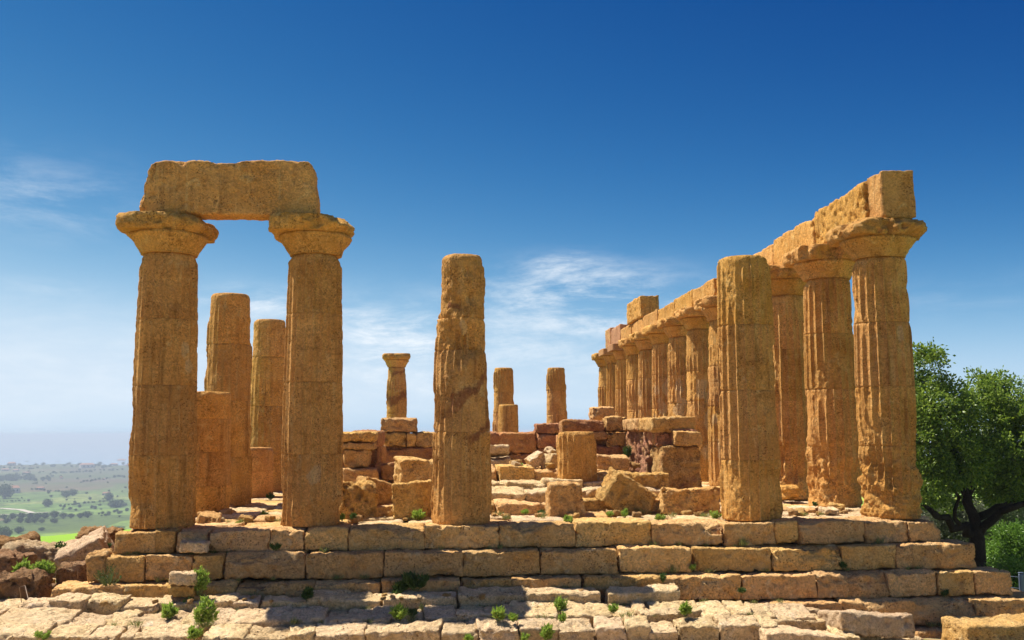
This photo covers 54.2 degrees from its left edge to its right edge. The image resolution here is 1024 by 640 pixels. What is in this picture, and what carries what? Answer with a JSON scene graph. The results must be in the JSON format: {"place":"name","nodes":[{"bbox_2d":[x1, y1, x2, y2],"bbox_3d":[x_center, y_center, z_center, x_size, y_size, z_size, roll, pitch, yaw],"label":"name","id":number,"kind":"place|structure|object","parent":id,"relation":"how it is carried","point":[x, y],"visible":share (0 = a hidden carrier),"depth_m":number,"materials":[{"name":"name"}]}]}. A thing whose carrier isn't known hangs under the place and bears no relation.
{"place":"outdoors","nodes":[
{"label":"outdoors","id":0,"kind":"place"},
{"bbox_2d":[0,583,923,639],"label":"stone pavement","id":1,"kind":"structure","parent":0,"point":[340,614],"depth_m":17.60,"materials":[{"name":"stone"}]},
{"bbox_2d":[33,629,50,639],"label":"weed","id":2,"kind":"object","parent":1,"relation":"on","point":[46,635],"visible":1,"depth_m":16.40,"materials":[{"name":"green plant"}]},
{"bbox_2d":[159,601,179,619],"bbox_3d":[-6.033,5.114,17.643,0.340,0.333,0.383,0,-6,-4],"label":"weed","id":3,"kind":"object","parent":1,"relation":"on","point":[169,610],"visible":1,"depth_m":17.63,"materials":[{"name":"green plant"}]},
{"bbox_2d":[167,584,200,596],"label":"stone block","id":4,"kind":"structure","parent":1,"relation":"on","point":[180,591],"depth_m":18.23,"materials":[{"name":"stone"}]},
{"bbox_2d":[169,570,197,585],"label":"stone slab","id":5,"kind":"structure","parent":4,"relation":"on","point":[185,578],"depth_m":18.22,"materials":[{"name":"stone"}]},
{"bbox_2d":[187,624,203,639],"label":"weed","id":6,"kind":"object","parent":1,"relation":"on","point":[192,632],"visible":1,"depth_m":16.52,"materials":[{"name":"green plant"}]},
{"bbox_2d":[193,596,200,600],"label":"rubble stone","id":7,"kind":"object","parent":1,"relation":"on","point":[196,598],"visible":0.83,"depth_m":18.24,"materials":[{"name":"stone"}]},
{"bbox_2d":[190,566,209,595],"bbox_3d":[-5.732,4.764,18.371,0.422,0.552,0.390,0,-6,-4],"label":"weed","id":8,"kind":"object","parent":7,"relation":"on","point":[202,579],"visible":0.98,"depth_m":18.33,"materials":[{"name":"green plant"}]},
{"bbox_2d":[192,594,219,627],"bbox_3d":[-5.075,4.823,16.629,0.471,0.552,0.352,0,-6,-4],"label":"weed","id":9,"kind":"object","parent":1,"relation":"on","point":[206,611],"visible":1,"depth_m":16.59,"materials":[{"name":"green plant"}]},
{"bbox_2d":[300,586,313,601],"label":"weed","id":10,"kind":"object","parent":1,"relation":"on","point":[307,593],"visible":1,"depth_m":18.24,"materials":[{"name":"green plant"}]},
{"bbox_2d":[388,603,410,620],"bbox_3d":[-1.958,5.069,17.394,0.402,0.314,0.337,0,-6,-4],"label":"weed","id":11,"kind":"object","parent":1,"relation":"on","point":[399,612],"visible":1,"depth_m":17.38,"materials":[{"name":"green plant"}]},
{"bbox_2d":[393,578,407,590],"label":"weed","id":12,"kind":"object","parent":1,"relation":"on","point":[402,585],"visible":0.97,"depth_m":18.71,"materials":[{"name":"green plant"}]},
{"bbox_2d":[401,571,429,589],"bbox_3d":[-1.827,4.877,18.797,0.577,0.378,0.480,0,-6,-4],"label":"weed","id":13,"kind":"object","parent":1,"relation":"on","point":[411,580],"visible":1,"depth_m":18.70,"materials":[{"name":"green plant"}]},
{"bbox_2d":[491,605,506,621],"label":"weed","id":14,"kind":"object","parent":1,"relation":"on","point":[498,614],"visible":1,"depth_m":17.24,"materials":[{"name":"green plant"}]},
{"bbox_2d":[539,622,556,639],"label":"weed","id":15,"kind":"object","parent":1,"relation":"on","point":[547,632],"visible":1,"depth_m":16.89,"materials":[{"name":"green plant"}]},
{"bbox_2d":[553,594,567,611],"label":"weed","id":16,"kind":"object","parent":1,"relation":"on","point":[560,603],"visible":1,"depth_m":18.07,"materials":[{"name":"green plant"}]},
{"bbox_2d":[679,600,693,616],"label":"weed","id":17,"kind":"object","parent":1,"relation":"on","point":[685,609],"visible":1,"depth_m":17.58,"materials":[{"name":"green plant"}]},
{"bbox_2d":[817,609,914,638],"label":"stone slab","id":18,"kind":"structure","parent":1,"relation":"on","point":[897,625],"depth_m":17.44,"materials":[{"name":"beige stone"}]},
{"bbox_2d":[0,461,993,639],"bbox_3d":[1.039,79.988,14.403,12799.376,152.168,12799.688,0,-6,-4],"label":"ground","id":19,"kind":"structure","parent":0,"point":[67,528],"depth_m":1698.10,"materials":[{"name":"green plant"}]},
{"bbox_2d":[0,526,13,536],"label":"valley tree","id":20,"kind":"object","parent":19,"relation":"on","point":[6,532],"visible":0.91,"depth_m":911.60,"materials":[{"name":"green plant"}]},
{"bbox_2d":[0,482,14,498],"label":"valley tree","id":21,"kind":"object","parent":19,"relation":"on","point":[6,490],"visible":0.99,"depth_m":1735.47,"materials":[{"name":"green plant"}]},
{"bbox_2d":[0,548,37,572],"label":"boulder","id":22,"kind":"object","parent":19,"relation":"on","point":[9,558],"visible":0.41,"depth_m":20.53,"materials":[{"name":"stone"}]},
{"bbox_2d":[0,531,40,548],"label":"boulder","id":23,"kind":"object","parent":19,"relation":"on","point":[30,535],"visible":0.35,"depth_m":23.52,"materials":[{"name":"stone"}]},
{"bbox_2d":[0,567,53,599],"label":"boulder","id":24,"kind":"object","parent":19,"relation":"on","point":[37,582],"visible":0.62,"depth_m":18.61,"materials":[{"name":"stone"}]},
{"bbox_2d":[12,556,30,571],"bbox_3d":[-9.486,4.808,19.453,0.360,0.448,0.389,0,-6,-4],"label":"weed","id":25,"kind":"object","parent":24,"relation":"on","point":[26,563],"visible":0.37,"depth_m":19.39,"materials":[{"name":"green plant"}]},
{"bbox_2d":[28,559,55,573],"bbox_3d":[-9.038,4.807,19.321,0.565,0.414,0.406,-1,-6,6],"label":"weed","id":26,"kind":"object","parent":24,"relation":"on","point":[49,567],"visible":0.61,"depth_m":19.25,"materials":[{"name":"green plant"}]},
{"bbox_2d":[2,539,63,575],"bbox_3d":[-10.678,5.345,22.377,1.398,0.826,1.215,6,-7,-9],"label":"boulder","id":27,"kind":"object","parent":19,"relation":"on","point":[44,550],"visible":0.48,"depth_m":22.01,"materials":[{"name":"stone"}]},
{"bbox_2d":[55,560,86,584],"bbox_3d":[-8.643,5.109,19.861,0.681,0.686,0.869,-5,-5,-16],"label":"boulder","id":28,"kind":"object","parent":19,"relation":"on","point":[65,571],"visible":0.45,"depth_m":19.52,"materials":[{"name":"stone"}]},
{"bbox_2d":[54,525,114,567],"bbox_3d":[-9.361,5.184,22.074,1.175,0.816,1.344,-25,7,-11],"label":"boulder","id":29,"kind":"object","parent":19,"relation":"on","point":[73,550],"visible":0.43,"depth_m":21.54,"materials":[{"name":"stone"}]},
{"bbox_2d":[75,526,124,543],"bbox_3d":[-9.602,5.177,23.091,0.930,0.829,1.165,6,-7,-3],"label":"boulder","id":30,"kind":"object","parent":19,"relation":"on","point":[111,530],"visible":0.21,"depth_m":23.02,"materials":[{"name":"stone"}]},
{"bbox_2d":[109,499,122,507],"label":"valley tree","id":31,"kind":"object","parent":19,"relation":"on","point":[115,503],"visible":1,"depth_m":1487.14,"materials":[{"name":"green plant"}]},
{"bbox_2d":[51,515,1023,637],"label":"temple platform","id":32,"kind":"structure","parent":19,"relation":"on","point":[601,554],"depth_m":19.61,"materials":[{"name":"stone"}]},
{"bbox_2d":[85,548,113,582],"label":"stone block","id":33,"kind":"structure","parent":32,"relation":"on","point":[95,560],"depth_m":18.93,"materials":[{"name":"stone"}]},
{"bbox_2d":[93,563,121,585],"bbox_3d":[-7.548,4.753,18.689,0.494,0.405,0.494,3,-7,-28],"label":"shrub","id":34,"kind":"object","parent":32,"relation":"on","point":[104,582],"visible":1,"depth_m":18.63,"materials":[{"name":"green plant"}]},
{"bbox_2d":[115,211,218,528],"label":"temple column","id":35,"kind":"structure","parent":32,"relation":"on","point":[162,457],"depth_m":20.18,"materials":[{"name":"stone"}]},
{"bbox_2d":[139,160,319,220],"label":"lintel block","id":36,"kind":"structure","parent":35,"relation":"on","point":[260,190],"depth_m":20.60,"materials":[{"name":"stone"}]},
{"bbox_2d":[179,540,210,553],"bbox_3d":[-6.109,4.358,19.248,0.581,0.264,0.377,0,-6,-4],"label":"stone block","id":37,"kind":"object","parent":32,"relation":"on","point":[196,546],"depth_m":19.10,"materials":[{"name":"stone"}]},
{"bbox_2d":[268,212,354,526],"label":"temple column","id":38,"kind":"structure","parent":32,"relation":"on","point":[316,245],"depth_m":20.40,"materials":[{"name":"stone"}]},
{"bbox_2d":[382,353,410,417],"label":"temple column","id":39,"kind":"structure","parent":32,"relation":"on","point":[396,393],"depth_m":56.87,"materials":[{"name":"stone"}]},
{"bbox_2d":[430,253,491,524],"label":"temple column","id":40,"kind":"structure","parent":32,"relation":"on","point":[461,492],"depth_m":20.59,"materials":[{"name":"stone"}]},
{"bbox_2d":[492,367,513,432],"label":"temple column","id":41,"kind":"structure","parent":32,"relation":"on","point":[503,385],"depth_m":57.28,"materials":[{"name":"stone"}]},
{"bbox_2d":[498,404,518,432],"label":"temple column","id":42,"kind":"structure","parent":32,"relation":"on","point":[507,417],"depth_m":53.47,"materials":[{"name":"stone"}]},
{"bbox_2d":[131,482,929,551],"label":"temple floor","id":43,"kind":"structure","parent":32,"relation":"on","point":[257,506],"depth_m":21.95,"materials":[{"name":"stone"}]},
{"bbox_2d":[196,511,221,523],"bbox_3d":[-6.438,4.266,21.312,0.559,0.376,0.758,1,-7,-15],"label":"rubble stone","id":44,"kind":"object","parent":43,"relation":"on","point":[204,517],"visible":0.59,"depth_m":21.05,"materials":[{"name":"stone"}]},
{"bbox_2d":[196,391,231,515],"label":"temple column","id":45,"kind":"structure","parent":43,"relation":"on","point":[213,477],"depth_m":23.01,"materials":[{"name":"stone"}]},
{"bbox_2d":[204,293,251,505],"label":"temple column","id":46,"kind":"structure","parent":43,"relation":"on","point":[229,355],"depth_m":26.30,"materials":[{"name":"stone"}]},
{"bbox_2d":[250,447,273,497],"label":"stone block","id":47,"kind":"structure","parent":43,"relation":"on","point":[262,471],"depth_m":29.01,"materials":[{"name":"stone"}]},
{"bbox_2d":[250,319,285,491],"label":"temple column","id":48,"kind":"structure","parent":43,"relation":"on","point":[267,391],"depth_m":32.28,"materials":[{"name":"stone"}]},
{"bbox_2d":[339,479,380,519],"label":"stone block","id":49,"kind":"structure","parent":43,"relation":"on","point":[360,497],"depth_m":21.82,"materials":[{"name":"stone"}]},
{"bbox_2d":[342,429,386,482],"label":"ruined wall","id":50,"kind":"structure","parent":43,"relation":"on","point":[364,452],"depth_m":25.63,"materials":[{"name":"stone"}]},
{"bbox_2d":[356,476,391,504],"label":"stone block","id":51,"kind":"structure","parent":43,"relation":"on","point":[384,489],"depth_m":22.92,"materials":[{"name":"stone"}]},
{"bbox_2d":[391,479,432,518],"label":"stone block","id":52,"kind":"structure","parent":43,"relation":"on","point":[408,498],"depth_m":21.66,"materials":[{"name":"stone"}]},
{"bbox_2d":[393,456,432,487],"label":"stone block","id":53,"kind":"structure","parent":52,"relation":"on","point":[407,469],"depth_m":24.31,"materials":[{"name":"stone"}]},
{"bbox_2d":[411,508,426,520],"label":"weed","id":54,"kind":"object","parent":43,"relation":"on","point":[419,514],"visible":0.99,"depth_m":21.26,"materials":[{"name":"green plant"}]},
{"bbox_2d":[381,417,558,481],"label":"ruined wall","id":55,"kind":"structure","parent":43,"relation":"on","point":[404,437],"depth_m":32.83,"materials":[{"name":"stone"}]},
{"bbox_2d":[588,406,613,420],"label":"stone block","id":56,"kind":"structure","parent":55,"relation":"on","point":[598,413],"depth_m":34.19,"materials":[{"name":"stone"}]},
{"bbox_2d":[377,464,659,518],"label":"steps","id":57,"kind":"structure","parent":43,"relation":"on","point":[516,490],"depth_m":24.12,"materials":[{"name":"stone"}]},
{"bbox_2d":[380,462,394,480],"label":"stone block","id":58,"kind":"structure","parent":57,"relation":"on","point":[387,471],"depth_m":25.68,"materials":[{"name":"stone"}]},
{"bbox_2d":[491,456,510,467],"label":"stone slab","id":59,"kind":"structure","parent":57,"relation":"on","point":[502,460],"depth_m":28.94,"materials":[{"name":"stone"}]},
{"bbox_2d":[490,444,509,457],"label":"stone slab","id":60,"kind":"structure","parent":59,"relation":"on","point":[500,450],"depth_m":29.08,"materials":[{"name":"stone"}]},
{"bbox_2d":[524,451,543,468],"bbox_3d":[0.647,3.885,27.755,0.519,0.388,0.623,-29,5,-22],"label":"rubble stone","id":61,"kind":"object","parent":57,"relation":"on","point":[534,459],"visible":0.87,"depth_m":27.52,"materials":[{"name":"stone"}]},
{"bbox_2d":[540,453,557,468],"bbox_3d":[1.067,3.899,27.568,0.475,0.494,0.579,12,-12,-37],"label":"rubble stone","id":62,"kind":"object","parent":57,"relation":"on","point":[550,458],"visible":0.63,"depth_m":27.38,"materials":[{"name":"stone"}]},
{"bbox_2d":[556,431,596,482],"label":"temple column","id":63,"kind":"structure","parent":57,"relation":"on","point":[576,451],"depth_m":25.80,"materials":[{"name":"stone"}]},
{"bbox_2d":[597,470,607,480],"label":"stone block","id":64,"kind":"structure","parent":57,"relation":"on","point":[602,474],"depth_m":26.20,"materials":[{"name":"stone"}]},
{"bbox_2d":[596,454,629,471],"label":"stone block","id":65,"kind":"structure","parent":57,"relation":"on","point":[605,462],"depth_m":27.19,"materials":[{"name":"stone"}]},
{"bbox_2d":[545,480,585,517],"bbox_3d":[1.177,4.038,22.270,0.868,0.925,0.898,0,-6,-4],"label":"stone block","id":66,"kind":"object","parent":43,"relation":"on","point":[562,498],"depth_m":21.89,"materials":[{"name":"stone"}]},
{"bbox_2d":[595,467,657,515],"bbox_3d":[2.593,4.038,22.956,1.160,0.869,0.880,33,-7,-7],"label":"stone block","id":67,"kind":"object","parent":43,"relation":"on","point":[617,490],"depth_m":22.61,"materials":[{"name":"stone"}]},
{"bbox_2d":[618,470,668,488],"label":"stone block","id":68,"kind":"structure","parent":43,"relation":"on","point":[657,480],"depth_m":24.29,"materials":[{"name":"stone"}]},
{"bbox_2d":[622,415,702,489],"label":"ruined wall","id":69,"kind":"structure","parent":43,"relation":"on","point":[671,445],"depth_m":26.59,"materials":[{"name":"stone"}]},
{"bbox_2d":[623,445,632,457],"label":"weed","id":70,"kind":"object","parent":69,"relation":"attached to","point":[627,452],"visible":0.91,"depth_m":29.65,"materials":[{"name":"green plant"}]},
{"bbox_2d":[657,486,720,514],"bbox_3d":[4.031,4.142,22.771,1.448,0.776,0.924,1,-6,0],"label":"stone block","id":71,"kind":"object","parent":43,"relation":"on","point":[675,501],"depth_m":22.39,"materials":[{"name":"stone"}]},
{"bbox_2d":[673,306,709,481],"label":"temple column","id":72,"kind":"structure","parent":43,"relation":"on","point":[694,322],"depth_m":36.41,"materials":[{"name":"stone"}]},
{"bbox_2d":[692,278,716,306],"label":"beam block","id":73,"kind":"structure","parent":72,"relation":"on","point":[709,287],"depth_m":35.13,"materials":[{"name":"stone"}]},
{"bbox_2d":[694,295,721,485],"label":"temple column","id":74,"kind":"structure","parent":43,"relation":"on","point":[706,306],"depth_m":33.47,"materials":[{"name":"stone"}]},
{"bbox_2d":[769,265,808,499],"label":"temple column","id":75,"kind":"structure","parent":43,"relation":"on","point":[787,285],"depth_m":27.18,"materials":[{"name":"stone"}]},
{"bbox_2d":[754,244,773,264],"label":"beam block","id":76,"kind":"structure","parent":75,"relation":"on","point":[767,253],"depth_m":28.46,"materials":[{"name":"stone"}]},
{"bbox_2d":[773,218,815,264],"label":"beam block","id":77,"kind":"structure","parent":75,"relation":"on","point":[803,233],"depth_m":26.35,"materials":[{"name":"stone"}]},
{"bbox_2d":[780,484,799,500],"bbox_3d":[7.199,4.520,26.192,0.537,0.438,0.646,0,-6,-4],"label":"rubble stone","id":78,"kind":"object","parent":43,"relation":"on","point":[790,492],"visible":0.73,"depth_m":25.93,"materials":[{"name":"stone"}]},
{"bbox_2d":[782,244,862,507],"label":"temple column","id":79,"kind":"structure","parent":43,"relation":"on","point":[824,272],"depth_m":24.24,"materials":[{"name":"stone"}]},
{"bbox_2d":[818,506,839,514],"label":"rubble stone","id":80,"kind":"object","parent":43,"relation":"on","point":[831,510],"visible":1,"depth_m":21.80,"materials":[{"name":"stone"}]},
{"bbox_2d":[546,367,566,422],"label":"temple column","id":81,"kind":"structure","parent":32,"relation":"on","point":[556,395],"depth_m":57.44,"materials":[{"name":"stone"}]},
{"bbox_2d":[556,416,626,454],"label":"ruined wall","id":82,"kind":"structure","parent":32,"relation":"on","point":[608,443],"depth_m":30.74,"materials":[{"name":"stone"}]},
{"bbox_2d":[591,353,606,420],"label":"temple column","id":83,"kind":"structure","parent":32,"relation":"on","point":[599,361],"depth_m":57.77,"materials":[{"name":"stone"}]},
{"bbox_2d":[599,348,616,432],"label":"temple column","id":84,"kind":"structure","parent":32,"relation":"on","point":[610,360],"depth_m":54.75,"materials":[{"name":"stone"}]},
{"bbox_2d":[605,327,614,347],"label":"beam block","id":85,"kind":"structure","parent":84,"relation":"on","point":[608,336],"depth_m":56.14,"materials":[{"name":"beige stone"}]},
{"bbox_2d":[611,324,627,343],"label":"beam block","id":86,"kind":"structure","parent":84,"relation":"on","point":[615,334],"depth_m":53.41,"materials":[{"name":"stone"}]},
{"bbox_2d":[607,343,627,432],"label":"temple column","id":87,"kind":"structure","parent":32,"relation":"on","point":[619,354],"depth_m":51.67,"materials":[{"name":"stone"}]},
{"bbox_2d":[620,324,632,338],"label":"beam block","id":88,"kind":"structure","parent":87,"relation":"on","point":[626,331],"depth_m":50.48,"materials":[{"name":"stone"}]},
{"bbox_2d":[618,338,639,418],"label":"temple column","id":89,"kind":"structure","parent":32,"relation":"on","point":[631,349],"depth_m":48.65,"materials":[{"name":"stone"}]},
{"bbox_2d":[632,318,643,332],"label":"beam block","id":90,"kind":"structure","parent":89,"relation":"on","point":[638,326],"depth_m":47.35,"materials":[{"name":"stone"}]},
{"bbox_2d":[627,295,658,324],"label":"frieze block","id":91,"kind":"structure","parent":90,"relation":"on","point":[639,307],"depth_m":46.71,"materials":[{"name":"stone"}]},
{"bbox_2d":[629,332,652,417],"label":"temple column","id":92,"kind":"structure","parent":32,"relation":"on","point":[644,345],"depth_m":45.60,"materials":[{"name":"stone"}]},
{"bbox_2d":[643,309,659,326],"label":"beam block","id":93,"kind":"structure","parent":92,"relation":"on","point":[651,318],"depth_m":44.56,"materials":[{"name":"stone"}]},
{"bbox_2d":[642,325,668,417],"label":"temple column","id":94,"kind":"structure","parent":32,"relation":"on","point":[659,338],"depth_m":42.56,"materials":[{"name":"stone"}]},
{"bbox_2d":[658,302,674,319],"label":"beam block","id":95,"kind":"structure","parent":94,"relation":"on","point":[667,311],"depth_m":41.32,"materials":[{"name":"stone"}]},
{"bbox_2d":[657,316,687,416],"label":"temple column","id":96,"kind":"structure","parent":32,"relation":"on","point":[673,328],"depth_m":39.52,"materials":[{"name":"stone"}]},
{"bbox_2d":[674,289,693,311],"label":"beam block","id":97,"kind":"structure","parent":96,"relation":"on","point":[684,300],"depth_m":38.39,"materials":[{"name":"stone"}]},
{"bbox_2d":[717,255,782,521],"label":"temple column","id":98,"kind":"structure","parent":32,"relation":"on","point":[749,482],"depth_m":20.98,"materials":[{"name":"stone"}]},
{"bbox_2d":[825,217,926,518],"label":"temple column","id":99,"kind":"structure","parent":32,"relation":"on","point":[889,479],"depth_m":21.24,"materials":[{"name":"stone"}]},
{"bbox_2d":[814,181,869,243],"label":"beam block","id":100,"kind":"structure","parent":99,"relation":"on","point":[850,206],"depth_m":23.27,"materials":[{"name":"stone"}]},
{"bbox_2d":[867,170,915,218],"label":"beam block","id":101,"kind":"structure","parent":99,"relation":"on","point":[891,193],"depth_m":21.43,"materials":[{"name":"stone"}]},
{"bbox_2d":[920,494,1003,542],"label":"olive bush","id":102,"kind":"object","parent":19,"relation":"on","point":[942,526],"visible":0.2,"depth_m":40.22,"materials":[{"name":"green plant"}]},
{"bbox_2d":[912,337,1023,566],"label":"carob tree","id":103,"kind":"object","parent":19,"relation":"on","point":[991,453],"visible":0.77,"depth_m":32.26,"materials":[{"name":"green plant"}]},
{"bbox_2d":[941,613,1023,639],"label":"stone block","id":104,"kind":"structure","parent":19,"relation":"on","point":[1008,626],"depth_m":18.00,"materials":[{"name":"stone"}]},
{"bbox_2d":[972,494,1023,539],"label":"olive bush","id":105,"kind":"object","parent":19,"relation":"on","point":[1013,515],"visible":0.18,"depth_m":45.10,"materials":[{"name":"green plant"}]},
{"bbox_2d":[980,548,1023,589],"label":"bush","id":106,"kind":"object","parent":19,"relation":"on","point":[1014,568],"visible":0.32,"depth_m":30.37,"materials":[{"name":"green plant"}]},
{"bbox_2d":[984,518,1023,570],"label":"bush","id":107,"kind":"object","parent":19,"relation":"on","point":[1009,537],"visible":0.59,"depth_m":35.19,"materials":[{"name":"green plant"}]},
{"bbox_2d":[1018,572,1023,590],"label":"barrier post","id":108,"kind":"object","parent":19,"relation":"on","point":[1021,580],"visible":0.59,"depth_m":25.39,"materials":[{"name":"metal"}]},
{"bbox_2d":[0,435,1018,464],"bbox_3d":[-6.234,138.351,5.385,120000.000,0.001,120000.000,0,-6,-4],"label":"sea","id":109,"kind":"structure","parent":0,"point":[106,450],"depth_m":8651.28,"materials":[{"name":"blue liquid"}]},
{"bbox_2d":[0,0,1023,436],"label":"sky","id":110,"kind":"structure","parent":0,"point":[595,157],"materials":[{"name":"blue"}]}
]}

